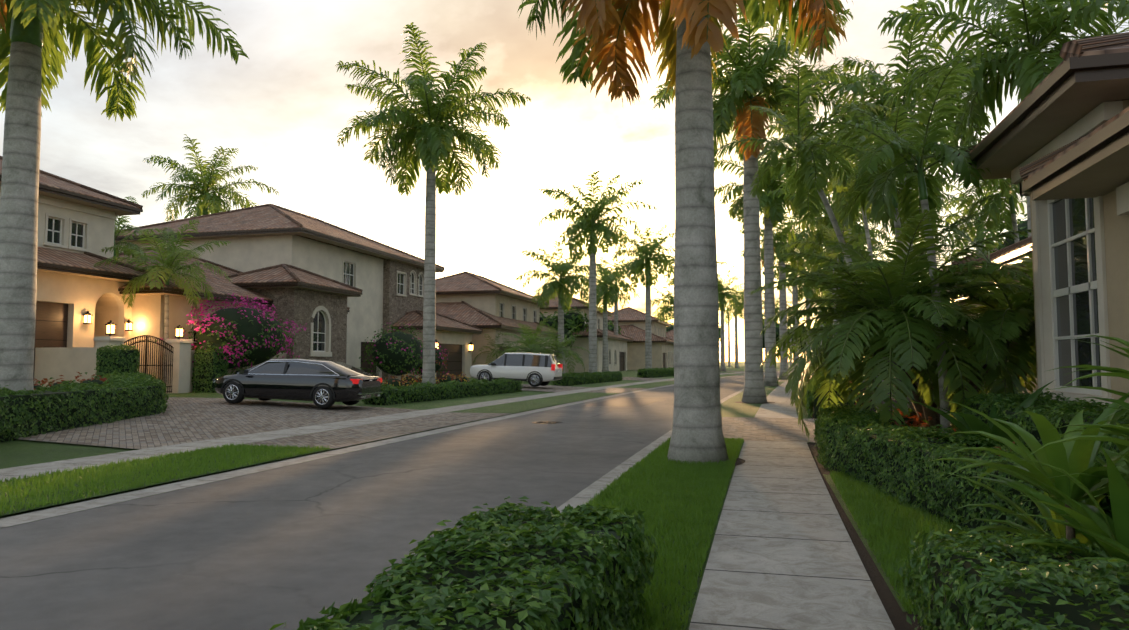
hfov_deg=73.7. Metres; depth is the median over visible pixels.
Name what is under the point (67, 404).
hedge
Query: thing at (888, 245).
palm
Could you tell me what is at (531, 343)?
shrub
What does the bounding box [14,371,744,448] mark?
driveway paving
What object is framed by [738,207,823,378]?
street palm
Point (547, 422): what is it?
road manhole and inlet
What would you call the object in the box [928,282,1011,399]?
house
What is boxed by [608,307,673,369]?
house
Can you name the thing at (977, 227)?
palm
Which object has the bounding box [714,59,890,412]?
alexandra palm
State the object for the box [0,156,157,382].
house
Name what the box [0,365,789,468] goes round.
lot lawn
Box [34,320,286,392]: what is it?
gate and piers
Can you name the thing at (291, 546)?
road
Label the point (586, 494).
gutter curb
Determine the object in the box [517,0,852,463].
street palm
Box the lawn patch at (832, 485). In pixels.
[823,474,933,611]
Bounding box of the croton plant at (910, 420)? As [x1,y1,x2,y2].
[846,381,1014,455]
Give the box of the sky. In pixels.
[0,0,1128,361]
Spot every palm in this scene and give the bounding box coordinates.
[0,0,248,390]
[94,219,231,383]
[113,196,175,262]
[141,134,278,220]
[335,22,530,386]
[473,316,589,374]
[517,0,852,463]
[597,259,640,334]
[649,1,858,402]
[651,298,670,319]
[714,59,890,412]
[714,137,807,385]
[720,299,743,366]
[724,287,743,367]
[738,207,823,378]
[748,209,1036,438]
[760,240,813,373]
[777,308,804,365]
[786,265,822,356]
[791,102,957,414]
[797,59,1017,434]
[799,284,827,344]
[877,235,950,275]
[918,179,1026,261]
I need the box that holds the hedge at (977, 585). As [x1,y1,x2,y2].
[894,525,1128,629]
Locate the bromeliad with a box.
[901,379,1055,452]
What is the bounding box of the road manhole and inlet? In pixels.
[532,421,562,423]
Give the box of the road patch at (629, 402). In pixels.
[584,398,668,406]
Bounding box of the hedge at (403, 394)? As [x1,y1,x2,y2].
[362,367,673,404]
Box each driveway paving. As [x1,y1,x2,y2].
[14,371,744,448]
[241,373,863,448]
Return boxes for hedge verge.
[269,496,663,629]
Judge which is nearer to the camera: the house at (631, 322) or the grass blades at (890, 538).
the grass blades at (890, 538)
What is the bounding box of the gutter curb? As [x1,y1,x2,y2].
[0,371,778,527]
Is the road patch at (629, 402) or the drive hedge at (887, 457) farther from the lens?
the road patch at (629, 402)
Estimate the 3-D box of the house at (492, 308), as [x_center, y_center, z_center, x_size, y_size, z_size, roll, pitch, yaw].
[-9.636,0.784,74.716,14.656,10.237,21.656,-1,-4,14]
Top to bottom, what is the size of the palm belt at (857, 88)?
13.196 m
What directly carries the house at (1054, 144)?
on the ground at (141, 488)
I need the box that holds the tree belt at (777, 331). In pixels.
[719,319,827,350]
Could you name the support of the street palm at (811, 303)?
on the ground at (141, 488)
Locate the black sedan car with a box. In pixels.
[213,358,382,407]
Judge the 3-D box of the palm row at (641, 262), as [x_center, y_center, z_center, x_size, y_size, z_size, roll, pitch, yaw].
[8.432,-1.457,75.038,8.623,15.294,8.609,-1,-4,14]
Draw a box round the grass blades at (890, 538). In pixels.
[829,469,976,614]
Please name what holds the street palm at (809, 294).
on the ground at (141, 488)
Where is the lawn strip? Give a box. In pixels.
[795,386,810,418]
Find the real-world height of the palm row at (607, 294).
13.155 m
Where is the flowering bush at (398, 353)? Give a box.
[359,321,448,381]
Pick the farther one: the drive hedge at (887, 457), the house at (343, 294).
the house at (343, 294)
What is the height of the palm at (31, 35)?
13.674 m
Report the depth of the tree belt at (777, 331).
190.56 m
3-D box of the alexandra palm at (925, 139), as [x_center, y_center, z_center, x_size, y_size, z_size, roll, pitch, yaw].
[5.913,-0.763,11.960,3.222,6.465,3.374,-3,-5,42]
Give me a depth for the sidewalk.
6.73 m
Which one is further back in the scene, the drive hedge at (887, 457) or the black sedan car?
the black sedan car
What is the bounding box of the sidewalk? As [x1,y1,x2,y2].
[0,370,894,629]
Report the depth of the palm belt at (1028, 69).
18.49 m
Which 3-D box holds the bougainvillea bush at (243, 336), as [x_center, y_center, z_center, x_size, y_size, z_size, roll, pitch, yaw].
[-15.192,1.235,35.107,5.081,4.532,7.368,-2,-4,35]
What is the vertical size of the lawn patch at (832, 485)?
0.001 m
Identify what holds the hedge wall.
on the ground at (141, 488)
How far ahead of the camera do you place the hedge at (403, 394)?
33.38 m
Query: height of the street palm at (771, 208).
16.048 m
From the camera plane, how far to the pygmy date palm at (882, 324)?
11.73 m
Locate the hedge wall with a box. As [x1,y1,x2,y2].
[951,388,1128,463]
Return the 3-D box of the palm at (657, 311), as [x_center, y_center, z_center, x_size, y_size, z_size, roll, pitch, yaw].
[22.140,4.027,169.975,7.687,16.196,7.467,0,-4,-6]
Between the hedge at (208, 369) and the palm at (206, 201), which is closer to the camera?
the hedge at (208, 369)
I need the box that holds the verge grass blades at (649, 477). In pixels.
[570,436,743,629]
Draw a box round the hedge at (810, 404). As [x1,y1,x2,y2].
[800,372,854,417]
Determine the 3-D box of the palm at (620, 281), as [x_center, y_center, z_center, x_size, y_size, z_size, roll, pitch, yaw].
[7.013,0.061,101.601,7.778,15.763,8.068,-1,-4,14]
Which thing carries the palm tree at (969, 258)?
on the ground at (141, 488)
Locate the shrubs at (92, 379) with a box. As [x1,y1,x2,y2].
[33,372,108,389]
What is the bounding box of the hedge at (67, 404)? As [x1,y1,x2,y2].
[0,371,168,441]
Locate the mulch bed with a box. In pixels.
[807,384,939,629]
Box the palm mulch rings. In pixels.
[735,401,774,465]
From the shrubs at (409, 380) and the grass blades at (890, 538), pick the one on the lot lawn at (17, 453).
the shrubs at (409, 380)
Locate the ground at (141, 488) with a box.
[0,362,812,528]
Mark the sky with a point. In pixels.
(285, 107)
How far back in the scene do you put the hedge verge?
3.55 m
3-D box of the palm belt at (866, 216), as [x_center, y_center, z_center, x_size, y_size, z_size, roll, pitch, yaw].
[9.406,-1.361,23.237,3.600,9.035,3.603,2,-4,-34]
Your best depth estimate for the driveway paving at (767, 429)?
17.69 m
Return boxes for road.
[0,371,792,629]
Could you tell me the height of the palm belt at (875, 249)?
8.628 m
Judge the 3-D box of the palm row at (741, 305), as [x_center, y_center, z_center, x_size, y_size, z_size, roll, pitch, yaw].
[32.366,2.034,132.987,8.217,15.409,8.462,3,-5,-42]
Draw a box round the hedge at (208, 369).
[94,343,228,392]
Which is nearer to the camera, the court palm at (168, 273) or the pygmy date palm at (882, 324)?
the pygmy date palm at (882, 324)
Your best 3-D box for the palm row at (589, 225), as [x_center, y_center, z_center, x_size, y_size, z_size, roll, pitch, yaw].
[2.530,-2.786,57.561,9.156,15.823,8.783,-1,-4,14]
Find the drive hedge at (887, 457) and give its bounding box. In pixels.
[813,401,1124,550]
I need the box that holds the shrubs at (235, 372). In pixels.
[228,367,362,374]
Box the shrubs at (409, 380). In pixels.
[378,372,468,389]
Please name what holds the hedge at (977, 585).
on the mulch bed
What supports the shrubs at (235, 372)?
on the lot lawn at (17, 453)
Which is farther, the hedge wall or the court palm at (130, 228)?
the court palm at (130, 228)
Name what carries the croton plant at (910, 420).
on the mulch bed
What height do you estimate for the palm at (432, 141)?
15.720 m
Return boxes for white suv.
[470,352,562,386]
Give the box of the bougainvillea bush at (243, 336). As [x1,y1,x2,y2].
[156,293,306,370]
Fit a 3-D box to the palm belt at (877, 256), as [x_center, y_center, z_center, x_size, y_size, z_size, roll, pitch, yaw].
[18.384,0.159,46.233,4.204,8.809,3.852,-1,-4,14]
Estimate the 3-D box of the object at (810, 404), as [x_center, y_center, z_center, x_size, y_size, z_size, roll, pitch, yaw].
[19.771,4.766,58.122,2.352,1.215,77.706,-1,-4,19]
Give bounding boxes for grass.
[0,442,329,515]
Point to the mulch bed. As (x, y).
(897, 615)
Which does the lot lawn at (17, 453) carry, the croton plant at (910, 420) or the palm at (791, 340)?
the palm at (791, 340)
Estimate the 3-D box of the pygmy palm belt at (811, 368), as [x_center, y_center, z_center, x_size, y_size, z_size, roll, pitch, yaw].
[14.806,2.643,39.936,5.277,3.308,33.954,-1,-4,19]
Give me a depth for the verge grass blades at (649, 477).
7.92 m
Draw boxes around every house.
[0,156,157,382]
[115,204,482,379]
[436,271,557,365]
[539,292,633,372]
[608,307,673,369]
[666,329,673,339]
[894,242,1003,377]
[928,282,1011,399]
[957,32,1128,409]
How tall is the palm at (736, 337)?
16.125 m
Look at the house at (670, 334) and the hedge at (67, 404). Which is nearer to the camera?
the hedge at (67, 404)
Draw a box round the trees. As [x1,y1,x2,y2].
[539,213,1027,346]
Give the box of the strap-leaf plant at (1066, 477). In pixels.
[926,335,1128,570]
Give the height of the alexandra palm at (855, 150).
6.709 m
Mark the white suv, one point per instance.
(535, 369)

